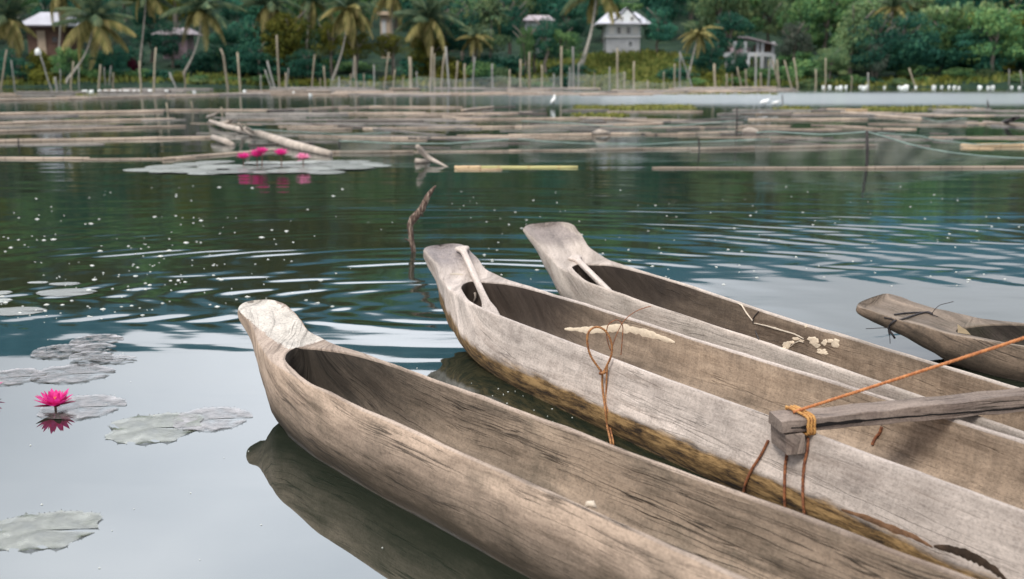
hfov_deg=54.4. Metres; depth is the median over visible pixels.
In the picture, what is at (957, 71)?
bush
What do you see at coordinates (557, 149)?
bamboo pole
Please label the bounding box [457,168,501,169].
bamboo pole
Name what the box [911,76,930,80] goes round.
bush
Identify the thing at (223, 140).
driftwood log
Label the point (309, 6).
coconut palm
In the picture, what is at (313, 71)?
bamboo stake
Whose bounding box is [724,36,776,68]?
stilt house
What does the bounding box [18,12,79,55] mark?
brown house
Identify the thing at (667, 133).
bamboo pole
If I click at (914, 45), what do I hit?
broadleaf tree
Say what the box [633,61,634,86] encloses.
bamboo stake
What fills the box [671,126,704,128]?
bamboo pole
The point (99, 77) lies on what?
bamboo stake
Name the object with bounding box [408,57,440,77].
bush
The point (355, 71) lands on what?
bamboo stake
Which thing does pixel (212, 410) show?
lily pad
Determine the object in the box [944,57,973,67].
bush
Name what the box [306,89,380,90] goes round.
bamboo pole
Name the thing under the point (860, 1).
broadleaf tree
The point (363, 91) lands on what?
bamboo pole
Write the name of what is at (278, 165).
lily pad
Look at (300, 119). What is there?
bamboo pole
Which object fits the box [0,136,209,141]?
bamboo pole
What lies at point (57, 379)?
lily pad
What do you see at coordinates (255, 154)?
water lily
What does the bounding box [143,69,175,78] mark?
bush
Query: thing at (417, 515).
water edge
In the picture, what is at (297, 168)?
lily pad
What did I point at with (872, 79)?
bush
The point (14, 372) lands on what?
lily pad
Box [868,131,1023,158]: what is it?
rope
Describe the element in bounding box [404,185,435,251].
dead branch
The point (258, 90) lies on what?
bamboo pole
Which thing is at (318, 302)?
foam
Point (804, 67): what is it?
bush
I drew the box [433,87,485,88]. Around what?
bamboo pole
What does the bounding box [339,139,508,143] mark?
fishing net
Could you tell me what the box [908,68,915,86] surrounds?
bamboo stake
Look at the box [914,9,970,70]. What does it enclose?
broadleaf tree
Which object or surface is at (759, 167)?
bamboo pole
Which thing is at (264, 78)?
bush
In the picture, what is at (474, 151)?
bamboo pole
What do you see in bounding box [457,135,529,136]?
bamboo pole
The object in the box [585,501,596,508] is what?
petal scrap
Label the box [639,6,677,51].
broadleaf tree
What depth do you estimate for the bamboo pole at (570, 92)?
82.96 m
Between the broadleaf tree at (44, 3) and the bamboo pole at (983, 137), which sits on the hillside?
the broadleaf tree at (44, 3)
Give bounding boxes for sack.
[742,127,758,133]
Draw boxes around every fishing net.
[251,129,390,134]
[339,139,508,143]
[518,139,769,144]
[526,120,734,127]
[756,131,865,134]
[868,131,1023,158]
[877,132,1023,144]
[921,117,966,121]
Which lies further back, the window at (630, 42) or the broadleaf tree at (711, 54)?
the window at (630, 42)
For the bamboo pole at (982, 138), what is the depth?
25.22 m
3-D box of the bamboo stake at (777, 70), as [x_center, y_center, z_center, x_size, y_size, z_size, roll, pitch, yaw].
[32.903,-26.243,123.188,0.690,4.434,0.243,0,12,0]
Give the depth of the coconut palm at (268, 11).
130.65 m
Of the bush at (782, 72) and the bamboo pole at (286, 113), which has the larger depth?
the bush at (782, 72)
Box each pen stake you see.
[736,107,737,135]
[865,131,868,164]
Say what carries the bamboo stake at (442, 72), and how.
in the lake water
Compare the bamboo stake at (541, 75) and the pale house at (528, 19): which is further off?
the pale house at (528, 19)
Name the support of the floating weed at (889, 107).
on the lake water
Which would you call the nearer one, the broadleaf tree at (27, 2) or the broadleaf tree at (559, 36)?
the broadleaf tree at (559, 36)
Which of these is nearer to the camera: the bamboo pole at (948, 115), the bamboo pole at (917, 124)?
the bamboo pole at (917, 124)
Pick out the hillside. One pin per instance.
(596, 44)
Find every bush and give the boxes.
[21,48,58,77]
[27,68,55,83]
[61,73,81,79]
[73,54,105,63]
[86,68,114,77]
[102,70,124,77]
[112,44,145,64]
[125,68,152,77]
[127,57,141,72]
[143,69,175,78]
[166,74,185,80]
[174,50,228,72]
[183,77,215,82]
[190,75,213,79]
[214,77,246,80]
[219,59,257,75]
[249,74,280,83]
[296,56,327,70]
[298,78,316,84]
[311,57,335,66]
[322,54,352,67]
[327,61,380,71]
[331,79,349,84]
[352,73,376,82]
[379,77,392,84]
[395,58,426,75]
[406,77,426,82]
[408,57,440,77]
[435,60,469,79]
[438,56,458,64]
[438,74,454,83]
[453,56,494,75]
[460,61,497,77]
[465,54,501,65]
[466,75,499,84]
[486,54,533,75]
[488,67,515,84]
[491,81,513,86]
[503,78,524,86]
[525,82,558,86]
[543,64,596,75]
[549,76,583,86]
[655,66,699,79]
[671,55,723,64]
[684,78,709,84]
[701,72,721,82]
[724,77,744,83]
[739,67,771,79]
[763,66,803,80]
[775,51,816,65]
[787,59,838,76]
[791,80,821,86]
[806,77,835,82]
[808,53,837,70]
[837,74,869,83]
[862,76,883,83]
[883,63,939,75]
[886,78,915,84]
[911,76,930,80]
[926,57,953,70]
[936,50,960,69]
[938,75,948,82]
[939,67,975,76]
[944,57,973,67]
[967,53,1007,71]
[975,68,999,77]
[1001,74,1023,80]
[1010,55,1023,67]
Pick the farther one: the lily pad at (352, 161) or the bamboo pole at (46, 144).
the bamboo pole at (46, 144)
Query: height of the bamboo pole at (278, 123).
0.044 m
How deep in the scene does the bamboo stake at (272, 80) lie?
123.04 m
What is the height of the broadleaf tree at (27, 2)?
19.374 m
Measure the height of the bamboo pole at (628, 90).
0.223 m
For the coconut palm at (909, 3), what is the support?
on the hillside
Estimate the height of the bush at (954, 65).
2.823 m
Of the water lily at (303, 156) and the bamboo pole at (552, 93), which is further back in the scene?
the bamboo pole at (552, 93)
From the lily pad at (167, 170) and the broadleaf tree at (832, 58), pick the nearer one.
the lily pad at (167, 170)
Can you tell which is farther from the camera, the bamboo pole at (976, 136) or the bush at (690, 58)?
the bush at (690, 58)
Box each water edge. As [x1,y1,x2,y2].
[285,431,530,578]
[478,363,723,485]
[959,366,1023,381]
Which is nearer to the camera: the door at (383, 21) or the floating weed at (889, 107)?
the floating weed at (889, 107)
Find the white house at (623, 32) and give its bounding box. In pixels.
[594,7,651,53]
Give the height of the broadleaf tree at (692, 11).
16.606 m
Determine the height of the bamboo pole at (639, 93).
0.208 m
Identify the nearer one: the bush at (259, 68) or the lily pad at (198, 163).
the lily pad at (198, 163)
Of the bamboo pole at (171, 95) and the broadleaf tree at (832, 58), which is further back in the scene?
the broadleaf tree at (832, 58)
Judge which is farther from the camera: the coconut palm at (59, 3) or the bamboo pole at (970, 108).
the coconut palm at (59, 3)
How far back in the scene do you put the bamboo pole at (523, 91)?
90.84 m
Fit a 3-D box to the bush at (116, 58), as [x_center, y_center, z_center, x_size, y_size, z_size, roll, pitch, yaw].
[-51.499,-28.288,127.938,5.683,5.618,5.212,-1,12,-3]
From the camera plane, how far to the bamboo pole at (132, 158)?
19.06 m
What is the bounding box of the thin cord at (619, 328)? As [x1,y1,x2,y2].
[606,306,650,354]
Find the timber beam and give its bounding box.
[768,387,1023,454]
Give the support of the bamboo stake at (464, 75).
in the lake water
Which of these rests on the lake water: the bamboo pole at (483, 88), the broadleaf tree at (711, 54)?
the bamboo pole at (483, 88)
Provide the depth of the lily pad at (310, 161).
18.46 m
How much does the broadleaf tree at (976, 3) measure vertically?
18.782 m
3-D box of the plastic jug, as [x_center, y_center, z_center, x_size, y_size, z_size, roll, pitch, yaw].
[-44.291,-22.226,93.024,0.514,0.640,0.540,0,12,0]
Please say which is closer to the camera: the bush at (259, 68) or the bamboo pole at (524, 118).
the bamboo pole at (524, 118)
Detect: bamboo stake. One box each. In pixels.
[0,49,7,88]
[11,60,14,86]
[40,54,52,90]
[54,77,58,87]
[70,61,73,87]
[78,67,79,87]
[98,65,100,87]
[139,61,141,92]
[153,47,156,92]
[183,70,185,87]
[220,48,228,87]
[236,52,240,86]
[266,61,274,86]
[276,35,280,86]
[311,54,315,86]
[323,66,325,86]
[354,56,357,86]
[373,65,374,86]
[383,52,389,86]
[408,57,412,86]
[429,47,432,86]
[433,53,434,86]
[440,53,444,86]
[445,47,449,86]
[455,61,457,86]
[463,63,465,86]
[472,57,475,86]
[491,63,493,86]
[519,59,521,86]
[528,52,530,88]
[541,65,542,86]
[560,46,562,86]
[568,67,570,86]
[572,47,574,86]
[616,48,618,86]
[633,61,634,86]
[679,51,680,86]
[681,55,692,86]
[713,63,716,86]
[736,67,741,86]
[745,69,747,86]
[755,53,756,86]
[760,72,761,86]
[767,58,770,86]
[772,60,780,87]
[776,59,779,83]
[784,60,791,86]
[793,58,798,86]
[815,69,816,86]
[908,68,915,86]
[1008,69,1009,85]
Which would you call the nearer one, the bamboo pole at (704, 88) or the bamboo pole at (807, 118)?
the bamboo pole at (807, 118)
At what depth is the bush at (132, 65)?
128.48 m
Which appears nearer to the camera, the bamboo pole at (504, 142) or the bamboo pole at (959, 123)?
the bamboo pole at (504, 142)
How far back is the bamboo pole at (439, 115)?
38.29 m
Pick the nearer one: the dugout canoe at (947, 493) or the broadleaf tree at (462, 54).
the dugout canoe at (947, 493)
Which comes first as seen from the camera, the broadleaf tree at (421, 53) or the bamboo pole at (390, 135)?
the bamboo pole at (390, 135)
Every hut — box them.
[151,28,201,58]
[377,11,392,57]
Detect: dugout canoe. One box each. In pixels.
[238,300,973,578]
[423,243,1023,578]
[523,222,1023,438]
[856,294,1023,380]
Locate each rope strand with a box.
[742,440,768,492]
[783,454,787,507]
[801,437,809,514]
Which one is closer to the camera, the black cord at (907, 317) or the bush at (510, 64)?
the black cord at (907, 317)
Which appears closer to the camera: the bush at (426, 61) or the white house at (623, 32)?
the bush at (426, 61)
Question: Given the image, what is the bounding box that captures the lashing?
[785,405,816,435]
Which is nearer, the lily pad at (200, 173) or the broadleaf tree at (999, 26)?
the lily pad at (200, 173)
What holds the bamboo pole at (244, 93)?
on the lake water
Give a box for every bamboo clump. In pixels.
[920,0,1008,47]
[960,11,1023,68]
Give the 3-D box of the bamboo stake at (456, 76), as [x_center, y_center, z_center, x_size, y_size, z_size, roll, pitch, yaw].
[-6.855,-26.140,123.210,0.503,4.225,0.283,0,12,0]
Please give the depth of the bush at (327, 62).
137.14 m
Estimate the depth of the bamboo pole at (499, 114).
41.69 m
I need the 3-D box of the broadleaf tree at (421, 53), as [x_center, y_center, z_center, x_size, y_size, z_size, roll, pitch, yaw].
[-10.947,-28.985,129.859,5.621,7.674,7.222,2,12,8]
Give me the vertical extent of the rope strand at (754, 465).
0.265 m
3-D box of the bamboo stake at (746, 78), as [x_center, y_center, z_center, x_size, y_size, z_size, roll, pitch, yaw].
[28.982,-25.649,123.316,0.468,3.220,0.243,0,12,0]
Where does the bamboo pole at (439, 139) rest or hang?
on the lake water
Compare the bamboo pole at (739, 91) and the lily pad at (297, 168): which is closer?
the lily pad at (297, 168)
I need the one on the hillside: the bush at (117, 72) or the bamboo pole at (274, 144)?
the bush at (117, 72)
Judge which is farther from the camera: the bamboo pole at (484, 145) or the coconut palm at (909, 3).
the coconut palm at (909, 3)
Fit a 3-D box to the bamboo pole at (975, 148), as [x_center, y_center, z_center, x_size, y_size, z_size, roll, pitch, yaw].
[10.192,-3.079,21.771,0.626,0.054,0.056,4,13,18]
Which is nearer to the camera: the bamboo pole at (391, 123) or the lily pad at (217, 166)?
the lily pad at (217, 166)
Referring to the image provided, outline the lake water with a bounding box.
[0,87,1023,578]
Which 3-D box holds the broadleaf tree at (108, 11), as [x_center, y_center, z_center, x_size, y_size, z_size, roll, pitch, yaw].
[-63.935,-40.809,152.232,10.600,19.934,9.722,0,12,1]
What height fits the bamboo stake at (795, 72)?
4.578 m
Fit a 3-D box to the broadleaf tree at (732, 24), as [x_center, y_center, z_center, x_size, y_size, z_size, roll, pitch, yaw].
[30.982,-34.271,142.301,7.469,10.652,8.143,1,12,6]
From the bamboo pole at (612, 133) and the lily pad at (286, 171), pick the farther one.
the bamboo pole at (612, 133)
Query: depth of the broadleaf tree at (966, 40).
130.09 m
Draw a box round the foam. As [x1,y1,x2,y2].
[0,186,992,567]
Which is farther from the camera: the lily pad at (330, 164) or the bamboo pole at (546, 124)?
the bamboo pole at (546, 124)
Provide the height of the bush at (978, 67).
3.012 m
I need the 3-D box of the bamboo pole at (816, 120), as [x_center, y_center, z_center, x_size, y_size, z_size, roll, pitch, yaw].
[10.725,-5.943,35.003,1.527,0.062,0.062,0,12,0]
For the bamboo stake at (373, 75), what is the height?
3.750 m
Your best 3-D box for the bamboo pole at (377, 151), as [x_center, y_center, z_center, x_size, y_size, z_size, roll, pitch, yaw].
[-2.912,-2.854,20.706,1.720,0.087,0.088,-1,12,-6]
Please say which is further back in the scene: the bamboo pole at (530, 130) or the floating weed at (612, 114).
the floating weed at (612, 114)
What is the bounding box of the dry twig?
[871,426,882,445]
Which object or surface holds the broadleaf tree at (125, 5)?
on the hillside
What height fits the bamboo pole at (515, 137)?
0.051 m
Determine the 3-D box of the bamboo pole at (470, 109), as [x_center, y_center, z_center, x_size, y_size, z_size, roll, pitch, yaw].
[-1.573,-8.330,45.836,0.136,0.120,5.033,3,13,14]
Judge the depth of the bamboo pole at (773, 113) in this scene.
40.91 m
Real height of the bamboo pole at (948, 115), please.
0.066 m
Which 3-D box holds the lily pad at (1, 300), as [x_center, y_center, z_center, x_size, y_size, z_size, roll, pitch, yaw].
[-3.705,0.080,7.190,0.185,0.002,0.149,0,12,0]
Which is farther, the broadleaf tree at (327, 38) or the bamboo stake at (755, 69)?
the broadleaf tree at (327, 38)
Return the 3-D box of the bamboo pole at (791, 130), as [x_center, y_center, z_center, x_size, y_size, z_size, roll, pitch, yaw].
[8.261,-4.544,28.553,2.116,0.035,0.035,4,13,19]
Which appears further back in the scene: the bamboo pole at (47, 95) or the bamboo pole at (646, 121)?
the bamboo pole at (47, 95)
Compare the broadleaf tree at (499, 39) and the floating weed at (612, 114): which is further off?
the broadleaf tree at (499, 39)
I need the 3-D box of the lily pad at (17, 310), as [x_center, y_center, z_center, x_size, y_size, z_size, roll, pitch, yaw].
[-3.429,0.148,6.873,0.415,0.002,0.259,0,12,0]
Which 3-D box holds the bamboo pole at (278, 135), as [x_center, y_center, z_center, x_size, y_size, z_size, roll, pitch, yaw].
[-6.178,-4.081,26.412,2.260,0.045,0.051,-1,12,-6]
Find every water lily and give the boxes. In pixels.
[34,388,74,409]
[235,152,249,165]
[249,149,267,165]
[255,147,267,165]
[274,148,288,166]
[296,152,310,166]
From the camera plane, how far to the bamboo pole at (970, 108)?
46.33 m
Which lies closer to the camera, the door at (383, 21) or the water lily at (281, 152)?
the water lily at (281, 152)
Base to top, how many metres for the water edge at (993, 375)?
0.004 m
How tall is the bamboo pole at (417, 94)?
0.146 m
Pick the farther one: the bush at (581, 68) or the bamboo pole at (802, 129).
the bush at (581, 68)
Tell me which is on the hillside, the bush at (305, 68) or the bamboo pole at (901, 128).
the bush at (305, 68)
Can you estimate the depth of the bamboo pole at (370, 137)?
25.50 m
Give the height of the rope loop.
0.514 m
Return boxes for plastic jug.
[35,48,40,54]
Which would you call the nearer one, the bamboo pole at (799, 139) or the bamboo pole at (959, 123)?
the bamboo pole at (799, 139)
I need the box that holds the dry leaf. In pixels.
[958,325,970,334]
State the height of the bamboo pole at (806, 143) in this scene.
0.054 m
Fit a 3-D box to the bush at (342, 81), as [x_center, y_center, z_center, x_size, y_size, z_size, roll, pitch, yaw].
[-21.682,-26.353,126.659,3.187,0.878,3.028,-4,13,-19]
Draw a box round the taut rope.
[792,336,1023,413]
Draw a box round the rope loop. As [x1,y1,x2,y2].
[586,326,613,444]
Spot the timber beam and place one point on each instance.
(788, 427)
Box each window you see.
[51,36,57,42]
[617,26,620,33]
[626,26,630,33]
[628,40,632,46]
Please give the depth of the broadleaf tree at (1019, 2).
142.39 m
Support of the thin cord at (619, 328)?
attached to the rope loop
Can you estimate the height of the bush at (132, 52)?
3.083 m
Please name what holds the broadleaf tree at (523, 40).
on the hillside
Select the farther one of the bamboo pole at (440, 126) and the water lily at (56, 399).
the bamboo pole at (440, 126)
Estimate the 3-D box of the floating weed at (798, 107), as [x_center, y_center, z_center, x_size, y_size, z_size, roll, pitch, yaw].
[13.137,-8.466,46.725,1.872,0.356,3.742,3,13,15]
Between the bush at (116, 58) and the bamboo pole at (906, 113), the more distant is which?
the bush at (116, 58)
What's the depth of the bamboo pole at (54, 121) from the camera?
33.96 m
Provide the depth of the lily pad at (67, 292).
7.46 m
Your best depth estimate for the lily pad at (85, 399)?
4.88 m
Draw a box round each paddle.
[455,246,499,314]
[568,255,611,289]
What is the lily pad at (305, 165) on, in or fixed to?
on the lake water
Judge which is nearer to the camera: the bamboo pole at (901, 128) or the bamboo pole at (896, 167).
the bamboo pole at (896, 167)
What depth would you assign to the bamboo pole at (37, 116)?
38.05 m
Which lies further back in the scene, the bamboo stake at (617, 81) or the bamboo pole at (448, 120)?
the bamboo stake at (617, 81)
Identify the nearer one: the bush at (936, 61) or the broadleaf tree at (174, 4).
the bush at (936, 61)
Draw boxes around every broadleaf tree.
[0,0,31,46]
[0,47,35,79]
[6,0,41,35]
[20,0,72,32]
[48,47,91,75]
[55,0,125,49]
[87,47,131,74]
[115,0,139,20]
[129,0,166,62]
[150,21,190,67]
[157,0,192,27]
[205,25,251,59]
[213,20,293,65]
[217,0,255,35]
[225,0,295,51]
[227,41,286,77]
[260,10,323,77]
[277,0,343,50]
[278,36,296,74]
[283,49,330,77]
[316,21,341,75]
[336,31,375,73]
[354,0,373,47]
[368,0,404,28]
[372,33,410,75]
[397,0,442,32]
[405,37,450,60]
[410,0,479,67]
[424,0,484,51]
[438,0,512,60]
[452,0,472,59]
[489,0,527,58]
[492,0,541,20]
[513,25,535,75]
[520,23,544,72]
[522,0,568,20]
[532,16,559,72]
[540,27,583,66]
[550,0,590,49]
[582,0,623,42]
[589,0,643,24]
[638,0,687,40]
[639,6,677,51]
[674,0,699,19]
[683,0,751,42]
[693,42,724,72]
[694,0,754,36]
[706,11,755,52]
[713,0,763,41]
[722,41,749,75]
[747,0,787,41]
[750,0,791,18]
[773,0,798,22]
[774,21,814,68]
[776,0,832,35]
[786,0,830,48]
[799,0,862,53]
[810,47,850,81]
[831,0,848,26]
[837,0,919,46]
[844,12,910,77]
[853,43,890,76]
[856,0,912,29]
[864,11,947,74]
[890,0,939,34]
[890,48,936,70]
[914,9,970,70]
[932,0,1008,47]
[938,27,1014,73]
[959,4,1023,72]
[998,0,1023,12]
[1011,25,1023,61]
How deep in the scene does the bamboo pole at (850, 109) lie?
45.01 m
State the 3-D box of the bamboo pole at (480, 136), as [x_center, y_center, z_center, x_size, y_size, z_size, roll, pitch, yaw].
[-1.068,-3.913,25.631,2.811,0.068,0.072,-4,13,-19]
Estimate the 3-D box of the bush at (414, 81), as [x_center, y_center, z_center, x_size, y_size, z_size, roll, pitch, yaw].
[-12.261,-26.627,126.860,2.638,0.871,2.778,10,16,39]
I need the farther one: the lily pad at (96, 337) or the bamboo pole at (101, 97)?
the bamboo pole at (101, 97)
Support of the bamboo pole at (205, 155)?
on the lake water
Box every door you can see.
[36,31,46,53]
[382,20,386,53]
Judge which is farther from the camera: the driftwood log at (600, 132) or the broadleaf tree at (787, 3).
the broadleaf tree at (787, 3)
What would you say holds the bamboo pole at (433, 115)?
on the lake water
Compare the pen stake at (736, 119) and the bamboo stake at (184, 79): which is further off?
the bamboo stake at (184, 79)
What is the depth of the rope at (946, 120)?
30.56 m
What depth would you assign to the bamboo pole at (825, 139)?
24.64 m
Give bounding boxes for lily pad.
[0,291,11,294]
[0,298,11,302]
[0,307,46,314]
[0,368,45,384]
[0,509,102,550]
[27,281,47,282]
[30,343,93,357]
[30,363,114,383]
[36,288,95,295]
[37,394,126,419]
[49,282,77,284]
[69,351,113,360]
[70,334,123,345]
[72,342,116,352]
[90,355,136,361]
[104,412,203,443]
[123,168,167,171]
[144,164,196,168]
[149,169,183,172]
[172,168,216,172]
[173,162,218,164]
[173,406,252,430]
[188,172,223,174]
[196,160,235,162]
[197,164,245,167]
[206,170,250,172]
[227,166,272,169]
[244,161,279,163]
[246,169,275,172]
[260,164,294,166]
[265,169,309,172]
[271,161,301,163]
[276,168,315,172]
[286,164,323,167]
[295,160,324,162]
[298,167,339,169]
[306,171,344,173]
[316,160,344,162]
[317,163,358,165]
[328,165,375,168]
[340,160,366,162]
[348,162,384,164]
[370,165,391,166]
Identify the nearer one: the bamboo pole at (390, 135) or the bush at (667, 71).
the bamboo pole at (390, 135)
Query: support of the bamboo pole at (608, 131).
on the lake water
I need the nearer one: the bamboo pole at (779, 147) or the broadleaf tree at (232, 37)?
the bamboo pole at (779, 147)
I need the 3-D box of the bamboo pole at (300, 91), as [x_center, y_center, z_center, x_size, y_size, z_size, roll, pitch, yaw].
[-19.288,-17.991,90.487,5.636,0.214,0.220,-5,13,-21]
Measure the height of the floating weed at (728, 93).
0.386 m
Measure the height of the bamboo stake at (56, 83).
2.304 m
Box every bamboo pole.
[0,95,21,96]
[0,97,92,100]
[0,110,162,114]
[0,115,78,117]
[0,118,174,123]
[0,125,123,127]
[0,125,185,131]
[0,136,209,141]
[0,143,104,145]
[0,157,89,159]
[13,119,185,121]
[16,91,85,92]
[22,95,72,95]
[56,96,87,97]
[64,95,166,99]
[82,94,163,94]
[85,157,195,159]
[97,91,167,92]
[109,90,171,91]
[121,89,176,89]
[122,88,212,89]
[141,93,174,93]
[162,148,274,159]
[166,92,262,96]
[169,109,272,110]
[190,123,261,124]
[213,117,305,117]
[218,93,270,94]
[220,119,340,119]
[225,113,347,114]
[225,118,281,120]
[235,134,321,135]
[246,90,274,91]
[247,123,310,124]
[248,142,312,145]
[251,140,337,141]
[254,92,349,95]
[266,108,298,111]
[268,90,330,91]
[270,87,306,88]
[270,112,301,112]
[273,106,349,109]
[276,122,365,124]
[278,125,337,126]
[287,128,351,129]
[289,87,375,88]
[298,135,342,136]
[302,87,358,88]
[305,122,399,129]
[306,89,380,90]
[326,119,455,120]
[327,120,423,121]
[331,150,413,152]
[332,92,429,93]
[335,91,392,91]
[338,105,381,108]
[339,112,424,113]
[339,122,430,124]
[339,136,407,138]
[343,135,438,135]
[363,125,521,128]
[368,117,411,118]
[368,127,445,134]
[369,106,462,107]
[370,139,426,140]
[384,94,450,95]
[389,88,419,89]
[395,123,475,125]
[402,146,449,147]
[403,113,469,117]
[406,114,472,117]
[406,124,481,129]
[408,137,469,140]
[411,150,521,152]
[412,117,489,118]
[415,124,461,125]
[417,93,508,94]
[417,112,514,114]
[417,135,521,138]
[424,120,472,120]
[426,134,489,137]
[430,92,491,92]
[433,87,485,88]
[446,137,533,138]
[453,88,514,88]
[454,166,480,167]
[456,117,587,119]
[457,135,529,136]
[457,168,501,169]
[458,109,545,118]
[460,106,492,111]
[461,145,507,146]
[464,136,557,137]
[471,142,529,143]
[481,166,577,167]
[482,111,547,113]
[484,91,551,91]
[492,92,536,92]
[500,130,560,130]
[506,89,550,89]
[508,90,543,91]
[508,93,606,94]
[508,132,650,135]
[509,149,594,150]
[514,124,567,125]
[515,87,567,88]
[515,123,661,126]
[530,122,606,122]
[531,88,598,89]
[534,138,594,138]
[537,92,604,92]
[539,128,634,129]
[547,121,604,123]
[562,109,608,110]
[562,125,612,127]
[570,130,657,134]
[580,94,652,95]
[580,116,615,118]
[584,117,646,119]
[587,92,690,95]
[590,147,642,150]
[600,126,684,126]
[603,118,691,120]
[607,111,702,111]
[611,89,646,90]
[613,118,663,123]
[618,91,681,92]
[642,147,690,149]
[644,90,688,91]
[645,133,691,134]
[652,167,867,168]
[653,90,742,91]
[653,126,740,127]
[658,121,742,122]
[660,117,752,121]
[666,126,726,129]
[671,90,776,93]
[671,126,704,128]
[674,88,735,89]
[678,131,734,134]
[688,87,776,87]
[690,144,877,149]
[700,136,800,137]
[717,112,759,114]
[720,132,759,134]
[721,132,777,135]
[731,89,792,90]
[732,109,844,110]
[735,128,841,129]
[736,88,795,88]
[740,125,790,126]
[741,113,812,114]
[748,118,867,119]
[755,112,792,114]
[762,130,838,131]
[769,137,822,138]
[771,137,833,141]
[780,141,848,146]
[785,138,858,140]
[791,114,901,115]
[793,112,901,113]
[795,120,838,120]
[802,130,894,131]
[811,124,865,126]
[825,125,881,128]
[827,108,867,110]
[840,111,922,119]
[848,138,928,139]
[852,139,952,139]
[867,166,1023,168]
[868,123,966,126]
[874,112,952,113]
[883,128,916,129]
[902,114,994,115]
[907,113,1023,115]
[908,123,978,124]
[928,108,972,109]
[929,136,1023,137]
[932,110,1023,110]
[937,122,1023,123]
[937,137,1023,138]
[946,137,1023,138]
[950,108,991,108]
[960,143,1023,146]
[963,147,993,148]
[965,122,985,123]
[982,121,1023,125]
[991,124,1023,127]
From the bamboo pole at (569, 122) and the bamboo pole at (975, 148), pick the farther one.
the bamboo pole at (569, 122)
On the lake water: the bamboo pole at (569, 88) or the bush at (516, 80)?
the bamboo pole at (569, 88)
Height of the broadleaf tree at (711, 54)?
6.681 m
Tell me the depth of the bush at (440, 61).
138.43 m
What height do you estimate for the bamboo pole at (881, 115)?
0.141 m
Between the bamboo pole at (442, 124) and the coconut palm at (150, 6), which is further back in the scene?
the coconut palm at (150, 6)
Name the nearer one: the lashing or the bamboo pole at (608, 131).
the lashing
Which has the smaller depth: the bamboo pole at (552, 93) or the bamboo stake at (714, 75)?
the bamboo pole at (552, 93)
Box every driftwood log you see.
[206,111,218,117]
[208,119,332,155]
[210,135,234,145]
[220,119,236,123]
[415,144,447,166]
[591,129,610,134]
[1001,116,1019,123]
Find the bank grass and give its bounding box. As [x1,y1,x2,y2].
[0,47,1023,86]
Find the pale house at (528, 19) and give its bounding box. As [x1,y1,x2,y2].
[523,15,554,54]
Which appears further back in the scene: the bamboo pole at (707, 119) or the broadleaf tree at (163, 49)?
the broadleaf tree at (163, 49)
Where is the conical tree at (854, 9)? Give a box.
[818,2,876,74]
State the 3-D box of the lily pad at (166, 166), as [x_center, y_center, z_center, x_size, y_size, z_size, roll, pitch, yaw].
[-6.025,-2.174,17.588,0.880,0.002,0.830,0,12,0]
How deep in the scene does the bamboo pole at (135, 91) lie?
88.34 m
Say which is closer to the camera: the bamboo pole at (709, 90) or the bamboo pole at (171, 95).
the bamboo pole at (171, 95)
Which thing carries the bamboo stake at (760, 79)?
in the lake water
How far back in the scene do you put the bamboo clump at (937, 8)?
138.16 m
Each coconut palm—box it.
[0,0,38,80]
[50,0,83,65]
[51,0,136,83]
[135,0,173,65]
[159,0,247,75]
[234,0,306,68]
[288,0,334,54]
[318,0,377,81]
[324,0,376,78]
[370,0,418,69]
[392,0,465,78]
[455,25,493,75]
[473,0,510,58]
[561,0,639,71]
[677,17,723,78]
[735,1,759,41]
[873,0,911,31]
[878,0,915,39]
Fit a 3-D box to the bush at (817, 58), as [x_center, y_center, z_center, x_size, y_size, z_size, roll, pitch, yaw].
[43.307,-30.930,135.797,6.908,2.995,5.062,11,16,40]
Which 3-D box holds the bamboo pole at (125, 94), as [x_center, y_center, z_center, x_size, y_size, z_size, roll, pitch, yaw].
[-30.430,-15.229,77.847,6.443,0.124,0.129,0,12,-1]
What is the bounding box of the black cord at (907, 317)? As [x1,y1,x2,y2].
[866,301,953,343]
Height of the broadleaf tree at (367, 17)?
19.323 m
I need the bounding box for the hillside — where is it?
[0,0,1023,87]
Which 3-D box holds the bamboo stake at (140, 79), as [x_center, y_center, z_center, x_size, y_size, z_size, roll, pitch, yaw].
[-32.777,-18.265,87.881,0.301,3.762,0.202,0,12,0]
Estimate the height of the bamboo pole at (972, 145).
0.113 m
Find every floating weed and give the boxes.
[570,112,629,116]
[572,103,644,109]
[633,103,695,108]
[663,91,777,94]
[772,105,811,109]
[860,105,918,109]
[908,105,974,109]
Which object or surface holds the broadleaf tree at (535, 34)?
on the hillside
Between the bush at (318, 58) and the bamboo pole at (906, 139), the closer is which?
the bamboo pole at (906, 139)
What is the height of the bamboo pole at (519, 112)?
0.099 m
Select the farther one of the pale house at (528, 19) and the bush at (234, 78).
the pale house at (528, 19)
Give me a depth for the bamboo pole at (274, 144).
22.95 m
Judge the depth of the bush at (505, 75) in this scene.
126.24 m
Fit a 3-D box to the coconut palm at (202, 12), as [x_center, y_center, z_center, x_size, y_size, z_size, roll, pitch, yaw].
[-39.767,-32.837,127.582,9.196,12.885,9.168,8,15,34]
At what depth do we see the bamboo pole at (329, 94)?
76.94 m
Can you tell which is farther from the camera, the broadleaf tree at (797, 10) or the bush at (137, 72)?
the broadleaf tree at (797, 10)
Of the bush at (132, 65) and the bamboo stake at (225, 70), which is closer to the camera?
the bamboo stake at (225, 70)
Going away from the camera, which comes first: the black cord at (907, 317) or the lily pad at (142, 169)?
the black cord at (907, 317)

